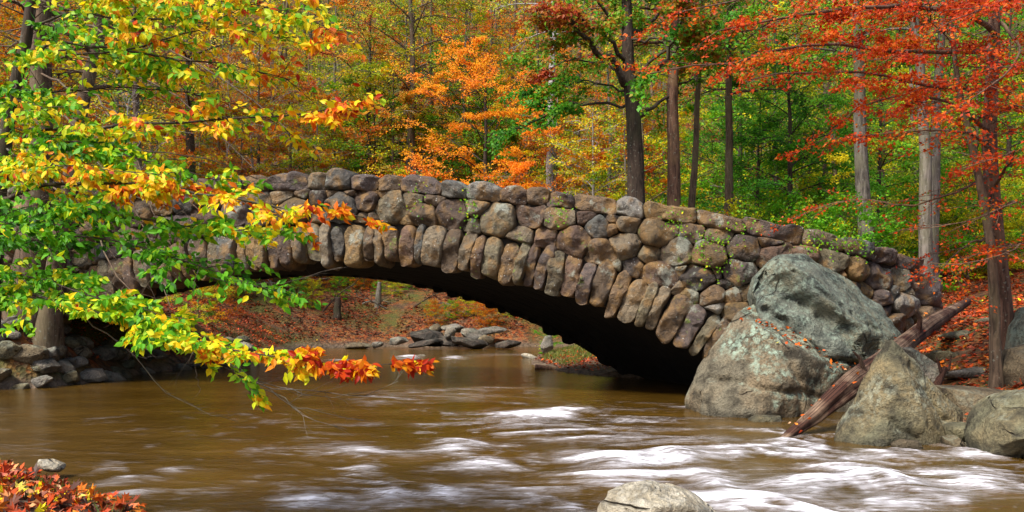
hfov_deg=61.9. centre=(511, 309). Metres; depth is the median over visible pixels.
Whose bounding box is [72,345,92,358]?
rock
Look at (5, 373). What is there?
rock
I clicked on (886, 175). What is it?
shrub
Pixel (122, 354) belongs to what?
rock
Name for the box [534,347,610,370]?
fallen leaves
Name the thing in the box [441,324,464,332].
rock
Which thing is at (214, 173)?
tree
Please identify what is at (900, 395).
boulder
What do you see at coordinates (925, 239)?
beech tree
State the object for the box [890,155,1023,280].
shrub
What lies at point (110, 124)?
tree
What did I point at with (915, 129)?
tree
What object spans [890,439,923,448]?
rock
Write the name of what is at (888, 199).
shrub
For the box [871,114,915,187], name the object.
shrub
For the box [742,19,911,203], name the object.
tree
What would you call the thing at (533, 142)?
tree
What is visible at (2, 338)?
rock
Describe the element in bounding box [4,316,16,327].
rock
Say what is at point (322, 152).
shrub
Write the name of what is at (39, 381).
rock
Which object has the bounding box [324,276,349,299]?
shrub
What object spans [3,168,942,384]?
stone bridge
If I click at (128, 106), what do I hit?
tree
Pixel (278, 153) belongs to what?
shrub
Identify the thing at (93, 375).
rock
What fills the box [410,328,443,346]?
rock
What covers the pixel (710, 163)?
shrub
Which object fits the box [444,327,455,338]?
rock
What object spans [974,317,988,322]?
rock
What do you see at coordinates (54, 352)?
rock
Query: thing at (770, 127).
tree
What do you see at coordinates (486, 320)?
shrub
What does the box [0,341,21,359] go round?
rock
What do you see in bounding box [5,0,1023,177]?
woodland
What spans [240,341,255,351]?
rock
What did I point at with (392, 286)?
shrub
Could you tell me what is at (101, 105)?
dead branch
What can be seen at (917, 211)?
shrub
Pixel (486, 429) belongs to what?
river water
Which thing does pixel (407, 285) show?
shrub
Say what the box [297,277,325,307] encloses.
shrub
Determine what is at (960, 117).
tree
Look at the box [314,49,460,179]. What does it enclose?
tree
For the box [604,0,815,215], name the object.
tree
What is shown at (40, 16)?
tree
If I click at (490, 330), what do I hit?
rock
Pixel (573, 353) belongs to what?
grass
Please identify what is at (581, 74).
tree
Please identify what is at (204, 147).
shrub
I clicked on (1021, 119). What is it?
tree
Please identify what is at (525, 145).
shrub
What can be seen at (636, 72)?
tree
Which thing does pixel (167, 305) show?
fallen leaves
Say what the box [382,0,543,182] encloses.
tree
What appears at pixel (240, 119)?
tree
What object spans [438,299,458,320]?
shrub
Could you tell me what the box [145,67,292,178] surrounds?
tree
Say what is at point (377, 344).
rock
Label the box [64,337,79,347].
rock
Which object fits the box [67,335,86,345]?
rock
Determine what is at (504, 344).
rock
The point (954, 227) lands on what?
shrub
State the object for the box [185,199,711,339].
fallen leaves
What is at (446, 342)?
rock
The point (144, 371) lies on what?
rock
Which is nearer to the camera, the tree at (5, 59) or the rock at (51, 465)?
the rock at (51, 465)
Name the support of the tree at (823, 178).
on the ground at (332, 334)
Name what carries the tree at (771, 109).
on the ground at (332, 334)
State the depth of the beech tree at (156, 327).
5.67 m
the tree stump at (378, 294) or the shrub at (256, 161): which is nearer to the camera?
the tree stump at (378, 294)
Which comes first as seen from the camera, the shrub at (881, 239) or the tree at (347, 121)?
the shrub at (881, 239)
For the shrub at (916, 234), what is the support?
on the ground at (332, 334)
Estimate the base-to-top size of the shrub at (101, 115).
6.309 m
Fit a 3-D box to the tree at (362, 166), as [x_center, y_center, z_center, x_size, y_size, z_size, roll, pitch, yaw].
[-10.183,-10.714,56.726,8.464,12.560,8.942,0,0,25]
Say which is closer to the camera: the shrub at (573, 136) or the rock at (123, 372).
the rock at (123, 372)
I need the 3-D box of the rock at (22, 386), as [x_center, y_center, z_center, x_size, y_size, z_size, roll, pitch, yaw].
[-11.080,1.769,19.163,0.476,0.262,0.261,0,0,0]
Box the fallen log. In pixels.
[780,298,971,436]
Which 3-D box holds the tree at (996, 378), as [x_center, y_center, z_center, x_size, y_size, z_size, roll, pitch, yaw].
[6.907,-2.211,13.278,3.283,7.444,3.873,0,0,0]
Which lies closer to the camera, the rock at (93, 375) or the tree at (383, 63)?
the rock at (93, 375)
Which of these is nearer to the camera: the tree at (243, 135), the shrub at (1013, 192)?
the shrub at (1013, 192)
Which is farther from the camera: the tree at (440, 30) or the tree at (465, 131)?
the tree at (440, 30)
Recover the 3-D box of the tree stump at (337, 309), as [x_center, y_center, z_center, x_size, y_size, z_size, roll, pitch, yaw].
[-8.794,0.040,42.992,0.476,1.411,0.489,0,0,0]
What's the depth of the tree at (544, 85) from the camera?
66.81 m
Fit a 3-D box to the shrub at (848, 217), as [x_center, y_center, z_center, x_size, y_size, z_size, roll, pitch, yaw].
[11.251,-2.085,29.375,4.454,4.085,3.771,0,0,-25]
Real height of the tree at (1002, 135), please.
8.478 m
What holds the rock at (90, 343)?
on the ground at (332, 334)
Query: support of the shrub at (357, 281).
on the ground at (332, 334)
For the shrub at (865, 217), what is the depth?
23.65 m
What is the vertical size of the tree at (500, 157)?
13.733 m
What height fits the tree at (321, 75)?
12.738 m
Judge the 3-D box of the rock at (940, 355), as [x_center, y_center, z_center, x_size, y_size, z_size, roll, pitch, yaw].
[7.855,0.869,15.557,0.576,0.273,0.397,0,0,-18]
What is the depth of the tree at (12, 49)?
56.89 m
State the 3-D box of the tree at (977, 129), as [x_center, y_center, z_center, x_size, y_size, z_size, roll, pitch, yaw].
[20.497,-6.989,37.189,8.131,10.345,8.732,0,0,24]
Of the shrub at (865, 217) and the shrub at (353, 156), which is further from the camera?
the shrub at (353, 156)
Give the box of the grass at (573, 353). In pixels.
[541,343,595,364]
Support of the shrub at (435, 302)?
on the ground at (332, 334)
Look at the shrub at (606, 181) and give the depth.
57.42 m
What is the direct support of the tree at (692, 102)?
on the ground at (332, 334)
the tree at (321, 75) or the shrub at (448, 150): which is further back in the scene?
the shrub at (448, 150)
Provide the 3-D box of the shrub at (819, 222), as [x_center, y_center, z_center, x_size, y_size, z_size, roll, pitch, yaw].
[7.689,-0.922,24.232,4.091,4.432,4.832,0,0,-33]
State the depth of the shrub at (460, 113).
63.72 m
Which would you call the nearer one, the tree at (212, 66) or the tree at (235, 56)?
the tree at (235, 56)
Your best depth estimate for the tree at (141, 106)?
40.76 m
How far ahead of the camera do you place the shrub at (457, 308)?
43.82 m
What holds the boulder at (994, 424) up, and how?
on the ground at (332, 334)
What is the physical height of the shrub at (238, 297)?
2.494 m
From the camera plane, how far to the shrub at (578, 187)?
56.51 m
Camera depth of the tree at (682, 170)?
46.57 m
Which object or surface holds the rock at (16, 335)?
on the ground at (332, 334)
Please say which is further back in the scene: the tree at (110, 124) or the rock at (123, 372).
the tree at (110, 124)
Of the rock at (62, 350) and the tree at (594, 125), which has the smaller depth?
the rock at (62, 350)
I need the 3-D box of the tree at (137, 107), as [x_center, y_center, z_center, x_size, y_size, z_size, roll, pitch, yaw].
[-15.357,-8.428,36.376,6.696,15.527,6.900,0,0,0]
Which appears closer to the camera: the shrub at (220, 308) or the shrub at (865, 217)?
the shrub at (865, 217)
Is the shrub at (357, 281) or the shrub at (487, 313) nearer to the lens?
the shrub at (487, 313)
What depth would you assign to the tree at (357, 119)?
51.33 m
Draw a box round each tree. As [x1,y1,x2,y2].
[0,0,54,181]
[0,0,107,109]
[0,0,113,182]
[0,0,156,358]
[0,0,165,328]
[0,0,177,167]
[0,0,438,411]
[0,10,91,164]
[0,12,65,145]
[0,15,54,135]
[0,32,128,172]
[0,39,22,85]
[0,39,111,164]
[1,0,233,178]
[53,0,139,90]
[56,0,230,176]
[60,84,195,328]
[60,89,159,173]
[64,0,170,100]
[87,8,179,110]
[88,42,213,178]
[105,40,227,176]
[120,50,276,178]
[140,0,280,177]
[143,24,249,177]
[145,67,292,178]
[149,87,268,178]
[156,45,285,175]
[158,34,323,174]
[167,46,305,172]
[171,3,290,139]
[195,101,310,177]
[207,66,308,168]
[212,38,349,173]
[240,63,372,176]
[249,4,421,174]
[254,35,358,169]
[257,59,396,173]
[270,100,363,174]
[276,0,456,176]
[289,13,488,179]
[294,64,481,180]
[303,52,426,177]
[303,73,385,170]
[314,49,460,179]
[329,0,511,182]
[343,0,521,174]
[353,47,438,163]
[354,0,488,172]
[365,32,617,193]
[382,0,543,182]
[387,18,498,165]
[404,41,538,182]
[420,73,545,183]
[428,0,548,157]
[465,0,557,149]
[466,97,626,191]
[470,22,600,185]
[475,60,626,193]
[482,0,754,203]
[485,0,608,191]
[489,31,707,202]
[501,131,618,199]
[507,59,578,154]
[528,68,622,193]
[539,106,647,199]
[545,0,759,206]
[545,54,724,208]
[553,109,685,204]
[563,82,666,195]
[568,52,717,203]
[589,35,679,128]
[601,0,1023,349]
[602,0,786,207]
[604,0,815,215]
[605,64,721,204]
[643,21,842,220]
[644,142,724,204]
[645,65,792,217]
[646,0,933,228]
[654,40,754,161]
[666,81,824,218]
[679,0,794,187]
[681,105,762,208]
[693,80,799,211]
[699,33,885,227]
[705,0,951,251]
[714,33,837,215]
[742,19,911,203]
[748,118,854,226]
[752,108,875,228]
[753,84,872,215]
[755,0,849,141]
[768,0,927,243]
[782,57,873,168]
[785,26,967,245]
[794,75,909,231]
[795,0,1020,254]
[816,62,908,197]
[817,86,967,246]
[819,0,1001,275]
[819,1,965,129]
[844,55,1003,249]
[850,0,1021,277]
[868,0,1023,388]
[873,42,971,172]
[885,8,1023,242]
[886,28,1023,258]
[889,36,1013,170]
[896,63,1023,230]
[907,5,1023,254]
[966,85,1023,177]
[997,49,1023,154]
[998,27,1023,177]
[998,103,1023,189]
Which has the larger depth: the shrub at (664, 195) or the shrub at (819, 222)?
the shrub at (664, 195)
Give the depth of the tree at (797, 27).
37.90 m
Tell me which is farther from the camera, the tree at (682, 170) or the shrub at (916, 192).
the tree at (682, 170)
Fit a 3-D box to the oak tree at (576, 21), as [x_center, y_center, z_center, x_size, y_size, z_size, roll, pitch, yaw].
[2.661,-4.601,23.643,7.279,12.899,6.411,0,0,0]
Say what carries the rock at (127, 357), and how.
on the ground at (332, 334)
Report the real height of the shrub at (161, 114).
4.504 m
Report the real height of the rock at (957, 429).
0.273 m
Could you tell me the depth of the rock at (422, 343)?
38.50 m
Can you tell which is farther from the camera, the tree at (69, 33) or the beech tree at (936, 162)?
the tree at (69, 33)
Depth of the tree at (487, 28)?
67.18 m
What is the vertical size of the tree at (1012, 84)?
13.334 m
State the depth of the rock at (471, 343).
38.47 m
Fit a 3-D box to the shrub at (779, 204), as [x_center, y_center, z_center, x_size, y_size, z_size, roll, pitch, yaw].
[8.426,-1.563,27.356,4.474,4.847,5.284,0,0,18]
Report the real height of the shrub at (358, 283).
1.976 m
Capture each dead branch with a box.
[27,7,329,356]
[87,149,401,440]
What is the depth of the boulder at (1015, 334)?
14.19 m
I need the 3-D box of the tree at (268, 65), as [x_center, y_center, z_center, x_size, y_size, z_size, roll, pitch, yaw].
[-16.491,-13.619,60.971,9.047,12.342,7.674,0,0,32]
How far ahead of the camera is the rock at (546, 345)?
31.86 m
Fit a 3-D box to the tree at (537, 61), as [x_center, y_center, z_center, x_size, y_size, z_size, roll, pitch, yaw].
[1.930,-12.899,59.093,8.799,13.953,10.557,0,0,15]
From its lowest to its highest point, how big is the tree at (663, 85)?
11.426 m
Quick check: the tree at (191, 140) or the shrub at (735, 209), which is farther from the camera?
the tree at (191, 140)
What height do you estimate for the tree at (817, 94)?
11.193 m
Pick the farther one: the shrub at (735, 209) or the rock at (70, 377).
the shrub at (735, 209)
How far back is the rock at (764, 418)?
13.56 m
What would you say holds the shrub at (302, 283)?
on the ground at (332, 334)
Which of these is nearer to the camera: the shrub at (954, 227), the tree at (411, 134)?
the shrub at (954, 227)
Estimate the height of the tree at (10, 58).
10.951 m
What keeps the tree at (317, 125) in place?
on the ground at (332, 334)
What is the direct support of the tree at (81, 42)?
on the ground at (332, 334)
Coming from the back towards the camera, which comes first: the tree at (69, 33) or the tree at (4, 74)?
the tree at (69, 33)
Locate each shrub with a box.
[89,96,163,164]
[153,111,209,158]
[161,285,234,324]
[174,122,235,175]
[190,284,249,323]
[213,279,253,299]
[230,154,279,176]
[236,134,298,171]
[285,276,314,307]
[289,276,314,289]
[292,122,357,169]
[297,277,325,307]
[308,276,333,288]
[309,108,379,169]
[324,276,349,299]
[335,128,385,171]
[343,277,371,285]
[349,278,376,289]
[370,281,384,296]
[382,281,406,294]
[400,117,461,180]
[401,283,417,289]
[421,298,450,326]
[425,301,439,315]
[428,102,499,183]
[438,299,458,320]
[449,301,466,318]
[451,297,477,315]
[470,301,498,328]
[471,303,506,326]
[488,104,566,183]
[488,147,575,188]
[490,158,563,184]
[532,328,561,353]
[540,126,622,187]
[541,179,616,194]
[566,176,603,191]
[583,164,620,190]
[606,151,684,205]
[619,120,666,189]
[645,167,718,204]
[683,197,765,219]
[686,142,724,188]
[704,150,754,213]
[736,187,850,232]
[743,178,877,236]
[749,197,889,246]
[787,186,911,247]
[817,191,879,238]
[838,162,876,234]
[850,161,902,196]
[850,224,893,246]
[853,186,917,255]
[857,196,946,257]
[870,153,1023,291]
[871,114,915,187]
[885,170,977,255]
[887,204,969,258]
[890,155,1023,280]
[890,209,956,273]
[915,171,1020,260]
[916,186,1020,273]
[947,191,1023,274]
[962,188,1023,248]
[978,192,1023,259]
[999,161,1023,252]
[999,169,1023,246]
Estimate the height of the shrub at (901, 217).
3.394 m
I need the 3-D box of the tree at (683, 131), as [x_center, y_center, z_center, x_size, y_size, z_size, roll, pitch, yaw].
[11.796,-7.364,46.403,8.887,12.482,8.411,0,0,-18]
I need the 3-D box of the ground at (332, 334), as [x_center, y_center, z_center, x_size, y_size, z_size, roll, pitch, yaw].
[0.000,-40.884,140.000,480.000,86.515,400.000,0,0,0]
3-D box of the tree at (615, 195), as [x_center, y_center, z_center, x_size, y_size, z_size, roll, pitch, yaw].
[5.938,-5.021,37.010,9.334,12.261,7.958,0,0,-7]
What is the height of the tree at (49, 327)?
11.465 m
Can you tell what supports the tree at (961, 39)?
on the ground at (332, 334)
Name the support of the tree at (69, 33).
on the ground at (332, 334)
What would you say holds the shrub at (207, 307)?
on the ground at (332, 334)
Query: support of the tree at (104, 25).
on the ground at (332, 334)
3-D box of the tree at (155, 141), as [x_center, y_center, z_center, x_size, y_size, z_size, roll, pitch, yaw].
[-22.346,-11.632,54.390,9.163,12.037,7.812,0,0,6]
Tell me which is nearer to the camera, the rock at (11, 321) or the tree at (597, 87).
the rock at (11, 321)
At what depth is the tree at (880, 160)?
33.59 m
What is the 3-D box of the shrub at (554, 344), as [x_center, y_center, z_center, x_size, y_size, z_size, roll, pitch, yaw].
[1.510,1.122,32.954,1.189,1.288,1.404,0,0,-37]
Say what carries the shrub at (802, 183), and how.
on the ground at (332, 334)
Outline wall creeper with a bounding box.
[399,182,875,283]
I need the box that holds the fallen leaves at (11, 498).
[0,459,146,511]
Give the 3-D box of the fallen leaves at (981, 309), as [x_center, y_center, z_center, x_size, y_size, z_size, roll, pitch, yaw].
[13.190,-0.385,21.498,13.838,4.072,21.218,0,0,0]
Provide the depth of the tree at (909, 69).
40.91 m
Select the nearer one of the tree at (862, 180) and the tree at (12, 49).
the tree at (862, 180)
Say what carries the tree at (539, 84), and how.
on the ground at (332, 334)
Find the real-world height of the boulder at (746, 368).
2.414 m
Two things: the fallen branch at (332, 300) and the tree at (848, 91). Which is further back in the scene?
the tree at (848, 91)
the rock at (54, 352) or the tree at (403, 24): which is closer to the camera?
the rock at (54, 352)
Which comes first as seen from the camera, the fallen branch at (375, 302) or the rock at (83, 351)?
the rock at (83, 351)
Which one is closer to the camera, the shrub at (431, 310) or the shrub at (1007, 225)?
the shrub at (1007, 225)
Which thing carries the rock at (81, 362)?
on the ground at (332, 334)
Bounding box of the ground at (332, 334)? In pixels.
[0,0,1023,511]
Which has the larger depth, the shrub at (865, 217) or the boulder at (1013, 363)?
the shrub at (865, 217)
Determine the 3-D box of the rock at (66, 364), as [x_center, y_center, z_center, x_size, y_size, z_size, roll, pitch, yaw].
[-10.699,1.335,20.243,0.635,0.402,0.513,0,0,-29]
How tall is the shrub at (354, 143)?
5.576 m
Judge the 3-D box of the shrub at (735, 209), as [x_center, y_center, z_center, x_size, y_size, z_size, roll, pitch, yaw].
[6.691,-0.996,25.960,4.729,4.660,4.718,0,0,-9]
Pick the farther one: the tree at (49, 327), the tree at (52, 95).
the tree at (52, 95)
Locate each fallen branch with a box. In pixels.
[323,278,359,311]
[356,289,386,308]
[362,296,392,306]
[413,290,446,306]
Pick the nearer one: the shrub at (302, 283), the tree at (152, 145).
the shrub at (302, 283)
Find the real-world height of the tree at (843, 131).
9.702 m
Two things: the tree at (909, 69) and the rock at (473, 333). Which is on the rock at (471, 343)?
the rock at (473, 333)
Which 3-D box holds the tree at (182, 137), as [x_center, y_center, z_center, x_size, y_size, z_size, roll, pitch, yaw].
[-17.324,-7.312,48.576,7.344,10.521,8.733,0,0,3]
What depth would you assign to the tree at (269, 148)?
48.74 m
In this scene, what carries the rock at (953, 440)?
on the ground at (332, 334)
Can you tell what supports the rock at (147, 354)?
on the ground at (332, 334)
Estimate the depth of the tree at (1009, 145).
37.50 m
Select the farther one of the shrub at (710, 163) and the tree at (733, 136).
the shrub at (710, 163)
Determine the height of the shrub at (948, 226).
3.297 m
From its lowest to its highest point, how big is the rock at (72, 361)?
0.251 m
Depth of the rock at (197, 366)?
25.78 m
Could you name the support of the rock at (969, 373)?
on the ground at (332, 334)
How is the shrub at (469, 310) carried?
on the ground at (332, 334)
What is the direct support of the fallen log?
in the river water
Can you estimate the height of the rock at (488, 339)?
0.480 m
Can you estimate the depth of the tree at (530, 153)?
42.95 m
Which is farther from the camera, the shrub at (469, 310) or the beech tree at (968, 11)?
the shrub at (469, 310)
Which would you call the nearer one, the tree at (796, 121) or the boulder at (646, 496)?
the boulder at (646, 496)
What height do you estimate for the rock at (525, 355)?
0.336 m
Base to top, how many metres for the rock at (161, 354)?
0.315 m
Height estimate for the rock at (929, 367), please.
0.728 m
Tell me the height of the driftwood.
0.257 m
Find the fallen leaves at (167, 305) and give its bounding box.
[24,293,316,357]
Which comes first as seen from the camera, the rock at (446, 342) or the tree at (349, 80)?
the rock at (446, 342)
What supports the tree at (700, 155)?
on the ground at (332, 334)
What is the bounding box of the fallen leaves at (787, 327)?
[740,307,846,369]
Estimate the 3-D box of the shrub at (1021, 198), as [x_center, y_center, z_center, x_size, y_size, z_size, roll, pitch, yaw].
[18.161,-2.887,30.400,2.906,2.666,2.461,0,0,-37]
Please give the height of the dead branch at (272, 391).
1.957 m
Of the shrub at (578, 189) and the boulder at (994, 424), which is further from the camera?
the shrub at (578, 189)
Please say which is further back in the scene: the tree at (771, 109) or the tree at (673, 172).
the tree at (771, 109)
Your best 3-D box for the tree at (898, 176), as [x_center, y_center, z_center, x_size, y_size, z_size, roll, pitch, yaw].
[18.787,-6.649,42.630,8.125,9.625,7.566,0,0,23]
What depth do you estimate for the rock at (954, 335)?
16.51 m
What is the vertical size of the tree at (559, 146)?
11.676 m
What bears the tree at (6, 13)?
on the ground at (332, 334)
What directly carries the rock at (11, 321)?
on the rock at (2, 323)
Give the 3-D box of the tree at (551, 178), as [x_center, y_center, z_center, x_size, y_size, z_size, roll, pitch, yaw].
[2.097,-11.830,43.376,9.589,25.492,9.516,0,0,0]
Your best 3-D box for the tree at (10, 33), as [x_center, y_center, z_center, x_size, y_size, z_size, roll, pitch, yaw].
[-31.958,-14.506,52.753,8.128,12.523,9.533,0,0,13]
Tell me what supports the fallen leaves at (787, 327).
on the boulder at (746, 368)
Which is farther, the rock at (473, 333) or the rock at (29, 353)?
the rock at (473, 333)
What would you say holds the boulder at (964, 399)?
on the ground at (332, 334)
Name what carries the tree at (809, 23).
on the ground at (332, 334)
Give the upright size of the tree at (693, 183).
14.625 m
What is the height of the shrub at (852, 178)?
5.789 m
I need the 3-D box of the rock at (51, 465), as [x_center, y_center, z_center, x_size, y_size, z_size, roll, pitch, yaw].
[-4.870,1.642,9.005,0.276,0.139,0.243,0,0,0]
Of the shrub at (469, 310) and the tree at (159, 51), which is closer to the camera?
the shrub at (469, 310)
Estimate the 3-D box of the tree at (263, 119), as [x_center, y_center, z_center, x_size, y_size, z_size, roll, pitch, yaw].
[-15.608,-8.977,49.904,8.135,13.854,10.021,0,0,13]
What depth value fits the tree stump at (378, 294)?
45.88 m
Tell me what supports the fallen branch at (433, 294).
on the ground at (332, 334)
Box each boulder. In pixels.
[597,480,715,511]
[685,304,856,417]
[747,253,901,363]
[834,339,962,446]
[935,385,1003,417]
[964,388,1023,457]
[1002,344,1023,385]
[1004,306,1023,348]
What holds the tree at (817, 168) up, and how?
on the ground at (332, 334)
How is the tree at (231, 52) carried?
on the ground at (332, 334)
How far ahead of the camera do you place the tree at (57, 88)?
44.00 m
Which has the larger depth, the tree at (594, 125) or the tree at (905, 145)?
the tree at (594, 125)
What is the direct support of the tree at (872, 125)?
on the ground at (332, 334)
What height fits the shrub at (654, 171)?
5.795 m
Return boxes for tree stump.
[333,297,341,319]
[374,282,381,307]
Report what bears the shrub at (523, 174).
on the ground at (332, 334)
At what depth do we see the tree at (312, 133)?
52.35 m
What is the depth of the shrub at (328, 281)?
47.84 m
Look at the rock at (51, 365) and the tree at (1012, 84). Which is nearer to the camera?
the rock at (51, 365)
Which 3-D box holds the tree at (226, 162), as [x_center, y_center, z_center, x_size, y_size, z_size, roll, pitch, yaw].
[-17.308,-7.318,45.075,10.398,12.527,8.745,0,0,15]
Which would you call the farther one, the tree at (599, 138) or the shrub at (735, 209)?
the tree at (599, 138)
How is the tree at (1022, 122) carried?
on the ground at (332, 334)
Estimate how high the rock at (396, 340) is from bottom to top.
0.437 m
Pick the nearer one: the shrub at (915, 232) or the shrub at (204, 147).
the shrub at (915, 232)
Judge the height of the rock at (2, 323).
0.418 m
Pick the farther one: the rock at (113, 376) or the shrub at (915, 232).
the shrub at (915, 232)
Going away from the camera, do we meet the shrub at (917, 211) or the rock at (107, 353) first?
the rock at (107, 353)
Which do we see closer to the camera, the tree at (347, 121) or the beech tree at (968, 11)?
the beech tree at (968, 11)
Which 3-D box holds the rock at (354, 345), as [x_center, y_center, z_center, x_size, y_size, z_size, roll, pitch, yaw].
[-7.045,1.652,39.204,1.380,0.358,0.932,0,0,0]
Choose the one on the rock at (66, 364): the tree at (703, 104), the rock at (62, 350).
the rock at (62, 350)
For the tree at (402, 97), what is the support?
on the ground at (332, 334)
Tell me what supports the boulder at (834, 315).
on the boulder at (746, 368)
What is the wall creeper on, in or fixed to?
attached to the stone bridge
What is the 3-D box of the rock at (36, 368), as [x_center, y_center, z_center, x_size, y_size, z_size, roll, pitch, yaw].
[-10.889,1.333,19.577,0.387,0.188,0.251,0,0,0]
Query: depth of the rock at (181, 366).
25.12 m
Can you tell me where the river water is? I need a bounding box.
[0,347,1023,511]
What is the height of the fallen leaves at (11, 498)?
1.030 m
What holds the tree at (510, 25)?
on the ground at (332, 334)
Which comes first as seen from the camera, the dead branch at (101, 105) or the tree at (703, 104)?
the dead branch at (101, 105)
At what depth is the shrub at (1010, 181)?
33.05 m
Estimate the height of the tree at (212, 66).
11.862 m
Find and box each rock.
[0,334,6,341]
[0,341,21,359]
[0,368,11,381]
[1,319,6,328]
[1,330,21,339]
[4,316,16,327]
[7,318,17,324]
[10,383,30,388]
[12,344,48,363]
[30,365,44,371]
[31,375,53,387]
[32,358,61,373]
[37,459,65,471]
[47,346,59,360]
[57,358,75,373]
[59,345,66,357]
[62,370,79,383]
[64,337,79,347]
[66,332,93,348]
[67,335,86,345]
[67,358,75,364]
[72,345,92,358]
[73,356,88,367]
[80,368,107,382]
[91,346,119,360]
[101,339,115,345]
[104,344,130,361]
[104,370,125,380]
[110,349,126,361]
[110,366,132,377]
[133,349,156,361]
[140,367,154,373]
[152,349,166,358]
[176,364,191,369]
[191,364,204,367]
[235,335,249,342]
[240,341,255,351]
[345,342,372,348]
[372,342,383,347]
[389,336,407,344]
[408,338,441,347]
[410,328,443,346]
[429,324,442,331]
[438,336,458,345]
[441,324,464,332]
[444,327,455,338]
[451,336,488,348]
[461,328,483,338]
[478,326,506,334]
[478,335,494,343]
[495,340,520,348]
[521,353,535,357]
[540,335,553,353]
[748,415,781,421]
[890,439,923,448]
[903,347,938,382]
[925,350,958,362]
[938,330,969,339]
[939,435,965,446]
[943,422,965,441]
[945,367,985,378]
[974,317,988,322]
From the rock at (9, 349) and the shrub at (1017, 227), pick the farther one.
the shrub at (1017, 227)
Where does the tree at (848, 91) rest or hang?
on the ground at (332, 334)
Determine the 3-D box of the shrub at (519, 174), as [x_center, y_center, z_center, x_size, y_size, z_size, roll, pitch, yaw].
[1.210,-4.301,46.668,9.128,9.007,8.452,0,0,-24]
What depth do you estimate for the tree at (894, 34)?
69.31 m
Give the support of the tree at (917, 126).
on the ground at (332, 334)
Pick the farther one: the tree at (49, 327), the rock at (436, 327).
the rock at (436, 327)
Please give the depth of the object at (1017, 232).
31.68 m
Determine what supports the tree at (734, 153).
on the ground at (332, 334)
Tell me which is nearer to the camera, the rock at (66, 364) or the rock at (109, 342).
the rock at (66, 364)
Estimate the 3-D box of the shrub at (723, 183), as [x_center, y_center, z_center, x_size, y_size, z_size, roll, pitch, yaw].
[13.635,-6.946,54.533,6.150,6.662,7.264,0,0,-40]
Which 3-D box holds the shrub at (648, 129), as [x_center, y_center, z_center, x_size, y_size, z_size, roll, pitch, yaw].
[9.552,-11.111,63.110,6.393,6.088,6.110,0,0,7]
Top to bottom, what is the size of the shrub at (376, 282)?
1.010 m
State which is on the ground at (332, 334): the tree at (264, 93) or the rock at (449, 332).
the tree at (264, 93)
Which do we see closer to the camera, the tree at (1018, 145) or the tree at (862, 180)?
the tree at (862, 180)
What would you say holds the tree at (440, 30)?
on the ground at (332, 334)
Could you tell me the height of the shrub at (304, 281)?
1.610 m
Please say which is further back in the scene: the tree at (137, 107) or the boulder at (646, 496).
the tree at (137, 107)
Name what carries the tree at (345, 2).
on the ground at (332, 334)
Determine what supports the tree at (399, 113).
on the ground at (332, 334)
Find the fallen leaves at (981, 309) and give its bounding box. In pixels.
[917,250,1023,419]
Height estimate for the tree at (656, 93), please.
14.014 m
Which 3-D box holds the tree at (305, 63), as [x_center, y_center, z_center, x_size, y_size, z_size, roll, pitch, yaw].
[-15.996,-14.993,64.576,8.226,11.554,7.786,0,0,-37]
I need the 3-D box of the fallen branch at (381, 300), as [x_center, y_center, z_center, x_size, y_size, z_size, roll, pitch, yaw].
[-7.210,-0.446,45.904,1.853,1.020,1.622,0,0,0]
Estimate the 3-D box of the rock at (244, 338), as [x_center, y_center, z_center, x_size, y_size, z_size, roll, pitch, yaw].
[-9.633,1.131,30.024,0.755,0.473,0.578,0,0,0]

